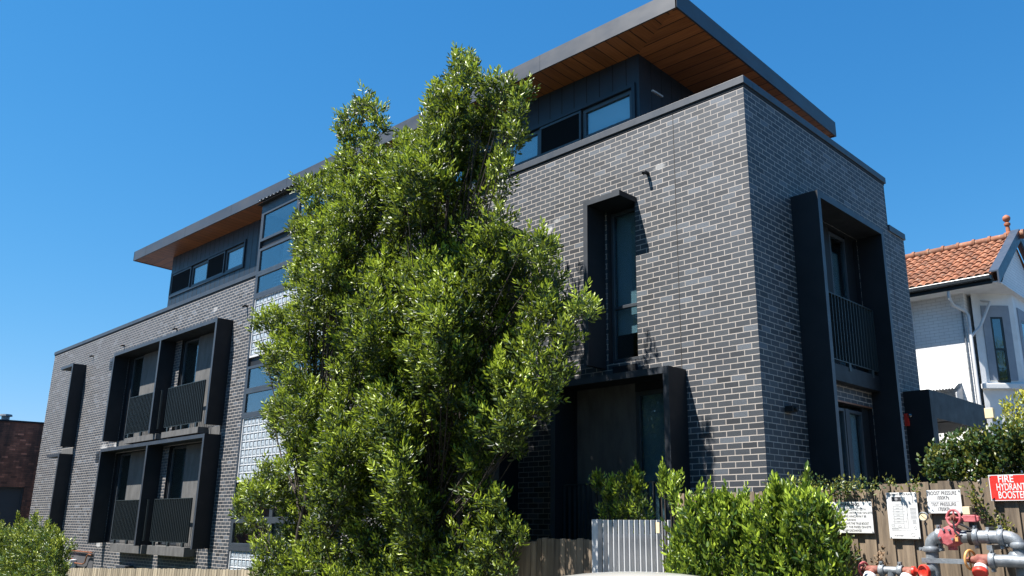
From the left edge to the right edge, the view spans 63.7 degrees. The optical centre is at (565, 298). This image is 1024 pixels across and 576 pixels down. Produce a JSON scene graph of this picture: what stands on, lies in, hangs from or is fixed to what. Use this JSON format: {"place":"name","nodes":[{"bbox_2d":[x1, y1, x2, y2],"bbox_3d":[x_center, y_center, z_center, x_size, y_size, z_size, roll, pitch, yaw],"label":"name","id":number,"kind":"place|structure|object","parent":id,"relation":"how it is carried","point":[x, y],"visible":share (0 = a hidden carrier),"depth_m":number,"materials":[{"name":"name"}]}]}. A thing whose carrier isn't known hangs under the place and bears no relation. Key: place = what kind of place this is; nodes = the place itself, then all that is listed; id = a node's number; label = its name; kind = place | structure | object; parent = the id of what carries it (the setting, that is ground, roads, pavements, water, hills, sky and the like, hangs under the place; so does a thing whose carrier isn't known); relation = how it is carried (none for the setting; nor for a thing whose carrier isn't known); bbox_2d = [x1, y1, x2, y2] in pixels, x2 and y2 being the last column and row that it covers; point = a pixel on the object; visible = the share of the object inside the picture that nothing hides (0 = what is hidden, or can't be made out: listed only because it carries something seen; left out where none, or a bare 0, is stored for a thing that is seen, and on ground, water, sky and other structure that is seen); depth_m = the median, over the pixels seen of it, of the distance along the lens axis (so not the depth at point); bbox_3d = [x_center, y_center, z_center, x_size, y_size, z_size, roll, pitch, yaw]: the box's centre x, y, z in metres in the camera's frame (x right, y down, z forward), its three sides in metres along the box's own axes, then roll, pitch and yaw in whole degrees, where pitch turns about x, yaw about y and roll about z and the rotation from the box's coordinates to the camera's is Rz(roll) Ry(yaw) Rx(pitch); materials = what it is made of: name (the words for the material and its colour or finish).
{"place":"outdoors","nodes":[
{"label":"outdoors","id":0,"kind":"place"},
{"bbox_2d":[0,0,1023,421],"label":"sky","id":1,"kind":"structure","parent":0,"point":[126,125],"materials":[{"name":"blue"}]},
{"bbox_3d":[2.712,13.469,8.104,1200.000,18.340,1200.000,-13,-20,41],"label":"ground","id":2,"kind":"structure","parent":0,"visible":0},
{"bbox_2d":[0,414,43,541],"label":"brick warehouse","id":3,"kind":"structure","parent":2,"relation":"on","point":[20,443],"depth_m":36.99,"materials":[{"name":"brown brick"}]},
{"bbox_2d":[0,487,23,541],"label":"garage door","id":4,"kind":"structure","parent":3,"relation":"in","point":[10,497],"depth_m":36.65,"materials":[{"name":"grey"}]},
{"bbox_2d":[0,510,77,575],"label":"leafy bush","id":5,"kind":"object","parent":2,"relation":"on","point":[29,550],"visible":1,"depth_m":16.14,"materials":[{"name":"green plant"}]},
{"bbox_2d":[23,0,985,571],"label":"apartment building","id":6,"kind":"structure","parent":2,"relation":"on","point":[701,192],"depth_m":14.08,"materials":[{"name":"brick"}]},
{"bbox_2d":[109,453,130,541],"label":"window","id":7,"kind":"structure","parent":6,"relation":"in","point":[122,456],"depth_m":26.69,"materials":[{"name":"metal"}]},
{"bbox_2d":[123,356,143,439],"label":"window","id":8,"kind":"structure","parent":6,"relation":"in","point":[135,360],"depth_m":27.54,"materials":[{"name":"metal"}]},
{"bbox_2d":[162,446,186,544],"bbox_3d":[-11.133,5.695,23.796,1.010,2.740,0.360,-13,-20,41],"label":"window","id":9,"kind":"structure","parent":6,"relation":"in","point":[174,449],"depth_m":24.16,"materials":[{"name":"metal"}]},
{"bbox_2d":[170,266,192,294],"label":"window","id":10,"kind":"structure","parent":6,"relation":"in","point":[181,280],"depth_m":26.45,"materials":[{"name":"glass"}]},
{"bbox_2d":[175,338,199,429],"bbox_3d":[-11.133,2.602,24.618,1.010,2.740,0.360,-13,-20,41],"label":"window","id":11,"kind":"structure","parent":6,"relation":"in","point":[187,343],"depth_m":24.98,"materials":[{"name":"metal"}]},
{"bbox_2d":[191,260,207,285],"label":"window","id":12,"kind":"structure","parent":6,"relation":"in","point":[199,271],"depth_m":25.81,"materials":[{"name":"glass"}]},
{"bbox_2d":[206,251,226,279],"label":"window","id":13,"kind":"structure","parent":6,"relation":"in","point":[216,264],"depth_m":24.83,"materials":[{"name":"glass"}]},
{"bbox_2d":[224,243,243,272],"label":"window","id":14,"kind":"structure","parent":6,"relation":"in","point":[234,256],"depth_m":24.27,"materials":[{"name":"glass"}]},
{"bbox_2d":[230,520,269,546],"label":"window","id":15,"kind":"structure","parent":6,"relation":"in","point":[234,522],"depth_m":19.69,"materials":[{"name":"metal"}]},
{"bbox_2d":[232,493,271,519],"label":"window","id":16,"kind":"structure","parent":6,"relation":"in","point":[271,493],"depth_m":19.26,"materials":[{"name":"metal"}]},
{"bbox_2d":[243,385,278,415],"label":"window","id":17,"kind":"structure","parent":6,"relation":"in","point":[247,393],"depth_m":20.40,"materials":[{"name":"metal"}]},
{"bbox_2d":[245,359,282,391],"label":"window","id":18,"kind":"structure","parent":6,"relation":"in","point":[250,368],"depth_m":20.62,"materials":[{"name":"metal"}]},
{"bbox_2d":[255,261,292,295],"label":"window","id":19,"kind":"structure","parent":6,"relation":"in","point":[257,292],"depth_m":21.05,"materials":[{"name":"metal"}]},
{"bbox_2d":[257,235,294,274],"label":"window","id":20,"kind":"structure","parent":6,"relation":"in","point":[284,240],"depth_m":21.21,"materials":[{"name":"metal"}]},
{"bbox_2d":[260,197,298,242],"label":"window","id":21,"kind":"structure","parent":6,"relation":"in","point":[262,239],"depth_m":21.45,"materials":[{"name":"metal"}]},
{"bbox_2d":[268,520,294,548],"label":"window","id":22,"kind":"structure","parent":6,"relation":"in","point":[272,522],"depth_m":18.58,"materials":[{"name":"metal"}]},
{"bbox_2d":[270,491,304,519],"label":"window","id":23,"kind":"structure","parent":6,"relation":"in","point":[272,517],"depth_m":18.69,"materials":[{"name":"metal"}]},
{"bbox_2d":[298,185,321,218],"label":"window","id":24,"kind":"structure","parent":6,"relation":"in","point":[299,204],"depth_m":20.63,"materials":[{"name":"metal"}]},
{"bbox_2d":[427,410,473,540],"bbox_3d":[-2.089,3.451,15.591,1.380,2.700,0.150,-13,-20,41],"label":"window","id":25,"kind":"structure","parent":6,"relation":"in","point":[444,410],"depth_m":15.70,"materials":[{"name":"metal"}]},
{"bbox_2d":[471,147,501,183],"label":"window","id":26,"kind":"structure","parent":6,"relation":"in","point":[498,147],"depth_m":16.76,"materials":[{"name":"metal"}]},
{"bbox_2d":[502,129,539,166],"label":"window","id":27,"kind":"structure","parent":6,"relation":"in","point":[530,151],"depth_m":16.05,"materials":[{"name":"glass"}]},
{"bbox_2d":[539,110,582,156],"bbox_3d":[-0.082,-3.074,15.411,1.060,0.600,0.070,-13,-20,41],"label":"window","id":28,"kind":"structure","parent":6,"relation":"in","point":[568,130],"depth_m":15.37,"materials":[{"name":"glass"}]},
{"bbox_2d":[583,90,631,138],"bbox_3d":[0.778,-3.263,14.701,1.160,0.600,0.080,-13,-20,41],"label":"window","id":29,"kind":"structure","parent":6,"relation":"in","point":[617,110],"depth_m":14.75,"materials":[{"name":"glass"}]},
{"bbox_2d":[611,207,637,362],"bbox_3d":[1.044,-0.226,13.589,0.590,2.580,0.150,-13,-20,41],"label":"window","id":30,"kind":"structure","parent":6,"relation":"in","point":[625,279],"depth_m":13.74,"materials":[{"name":"metal"}]},
{"bbox_2d":[636,389,664,533],"bbox_3d":[1.515,2.652,12.352,0.960,2.580,0.150,-13,-20,41],"label":"window","id":31,"kind":"structure","parent":6,"relation":"in","point":[650,408],"depth_m":12.72,"materials":[{"name":"glass"}]},
{"bbox_2d":[828,231,855,368],"bbox_3d":[4.687,0.048,14.116,0.150,2.360,0.630,-13,-20,41],"label":"window","id":32,"kind":"structure","parent":6,"relation":"in","point":[834,260],"depth_m":14.39,"materials":[{"name":"metal"}]},
{"bbox_2d":[838,407,850,487],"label":"window","id":33,"kind":"structure","parent":6,"relation":"in","point":[841,410],"depth_m":13.17,"materials":[{"name":"metal"}]},
{"bbox_2d":[849,410,868,490],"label":"window","id":34,"kind":"structure","parent":6,"relation":"in","point":[856,464],"depth_m":13.61,"materials":[{"name":"metal"}]},
{"bbox_3d":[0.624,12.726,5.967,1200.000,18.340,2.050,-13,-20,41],"label":"footpath","id":35,"kind":"structure","parent":0,"visible":0},
{"bbox_2d":[227,78,428,575],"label":"lilly pilly tree","id":36,"kind":"object","parent":35,"relation":"on","point":[332,255],"visible":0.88,"depth_m":14.02,"materials":[{"name":"green plant"}]},
{"bbox_2d":[257,499,530,575],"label":"understory shrub","id":37,"kind":"object","parent":35,"relation":"on","point":[502,520],"visible":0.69,"depth_m":11.26,"materials":[{"name":"green plant"}]},
{"bbox_2d":[334,41,605,575],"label":"lilly pilly tree","id":38,"kind":"object","parent":35,"relation":"on","point":[426,366],"visible":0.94,"depth_m":11.80,"materials":[{"name":"green plant"}]},
{"bbox_2d":[655,457,684,571],"bbox_3d":[1.175,2.950,9.108,0.312,2.373,0.525,0,-15,0],"label":"upright shrub","id":39,"kind":"object","parent":35,"relation":"on","point":[665,486],"visible":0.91,"depth_m":9.29,"materials":[{"name":"green plant"}]},
{"bbox_2d":[659,460,860,575],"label":"hedge","id":40,"kind":"object","parent":35,"relation":"on","point":[778,518],"visible":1,"depth_m":7.77,"materials":[{"name":"green plant"}]},
{"bbox_2d":[858,507,1023,575],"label":"hydrant booster","id":41,"kind":"object","parent":35,"relation":"on","point":[952,536],"visible":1,"depth_m":7.12,"materials":[{"name":"metal"}]},
{"bbox_3d":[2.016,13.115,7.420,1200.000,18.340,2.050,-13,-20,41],"label":"garden bed","id":42,"kind":"structure","parent":0,"visible":0},
{"bbox_2d":[47,544,469,575],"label":"picket fence","id":43,"kind":"object","parent":42,"relation":"on","point":[139,572],"visible":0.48,"depth_m":18.75,"materials":[{"name":"brown wood"}]},
{"bbox_2d":[479,537,591,575],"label":"paling fence","id":44,"kind":"object","parent":42,"relation":"on","point":[548,556],"visible":0.57,"depth_m":10.69,"materials":[{"name":"brown wood"}]},
{"bbox_2d":[585,459,655,551],"bbox_3d":[0.722,3.315,10.488,1.360,2.510,0.813,-13,-20,41],"label":"leafy shrub","id":45,"kind":"object","parent":42,"relation":"on","point":[609,492],"visible":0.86,"depth_m":10.45,"materials":[{"name":"green plant"}]},
{"bbox_2d":[676,478,1023,575],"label":"paling fence","id":46,"kind":"object","parent":42,"relation":"on","point":[906,552],"visible":0.38,"depth_m":7.68,"materials":[{"name":"brown wood"}]},
{"bbox_2d":[592,519,670,572],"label":"slat gate","id":47,"kind":"structure","parent":46,"relation":"attached to","point":[623,550],"depth_m":9.91,"materials":[{"name":"grey metal"}]},
{"bbox_2d":[761,471,922,501],"bbox_3d":[2.747,1.896,8.277,1.716,0.341,0.337,-13,-20,41],"label":"ivy","id":48,"kind":"object","parent":46,"relation":"attached to","point":[846,488],"visible":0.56,"depth_m":8.19,"materials":[{"name":"green plant"}]},
{"bbox_2d":[838,531,862,575],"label":"ivy","id":49,"kind":"object","parent":46,"relation":"attached to","point":[852,554],"visible":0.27,"depth_m":7.99,"materials":[{"name":"green plant"}]},
{"bbox_2d":[830,502,873,532],"bbox_3d":[2.812,2.165,8.132,0.475,0.297,0.010,-13,-20,41],"label":"warning sign","id":50,"kind":"object","parent":46,"relation":"attached to","point":[859,516],"visible":0.73,"depth_m":8.08,"materials":[{"name":"white plastic"}]},
{"bbox_2d":[870,545,889,565],"bbox_3d":[2.975,2.474,7.813,0.159,0.266,0.323,-3,-15,11],"label":"ivy","id":51,"kind":"object","parent":46,"relation":"attached to","point":[879,559],"visible":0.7,"depth_m":7.81,"materials":[{"name":"beige plant"}]},
{"bbox_2d":[886,492,920,538],"bbox_3d":[3.200,2.056,7.790,0.288,0.424,0.010,-13,-20,41],"label":"block plan sign","id":52,"kind":"object","parent":46,"relation":"attached to","point":[902,510],"visible":1,"depth_m":7.79,"materials":[{"name":"white plastic"}]},
{"bbox_2d":[926,490,962,512],"bbox_3d":[3.486,1.869,7.565,0.303,0.210,0.010,-13,-20,41],"label":"pressure sign","id":53,"kind":"object","parent":46,"relation":"attached to","point":[942,501],"visible":0.94,"depth_m":7.57,"materials":[{"name":"white metal"}]},
{"bbox_2d":[916,415,1023,483],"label":"ivy","id":54,"kind":"object","parent":46,"relation":"attached to","point":[1007,440],"visible":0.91,"depth_m":7.55,"materials":[{"name":"green plant"}]},
{"bbox_2d":[958,473,1014,531],"bbox_3d":[3.741,1.845,7.277,0.260,0.602,0.398,9,-17,-31],"label":"ivy","id":55,"kind":"object","parent":46,"relation":"attached to","point":[974,499],"visible":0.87,"depth_m":7.30,"materials":[{"name":"green plant"}]},
{"bbox_2d":[988,474,1023,500],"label":"hydrant booster sign","id":56,"kind":"object","parent":46,"relation":"attached to","point":[1009,487],"visible":1,"depth_m":7.23,"materials":[{"name":"red metal"}]},
{"bbox_3d":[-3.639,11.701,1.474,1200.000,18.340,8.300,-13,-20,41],"label":"street","id":57,"kind":"structure","parent":0,"visible":0},
{"bbox_2d":[567,571,694,575],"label":"parked car","id":58,"kind":"object","parent":57,"relation":"on","point":[632,573],"visible":1,"depth_m":5.04,"materials":[{"name":"grey paint"}]},
{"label":"yard","id":59,"kind":"structure","parent":0,"visible":0},
{"bbox_2d":[905,215,1023,480],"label":"white house","id":60,"kind":"structure","parent":59,"relation":"on","point":[967,303],"depth_m":21.32,"materials":[{"name":"paint"}]},
{"bbox_2d":[990,317,1010,381],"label":"window","id":61,"kind":"structure","parent":60,"relation":"in","point":[998,335],"depth_m":21.05,"materials":[{"name":"blue"}]},
{"bbox_2d":[999,386,1023,462],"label":"yellow green shrub","id":62,"kind":"object","parent":59,"relation":"on","point":[1017,415],"visible":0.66,"depth_m":9.88,"materials":[{"name":"green plant"}]}
]}

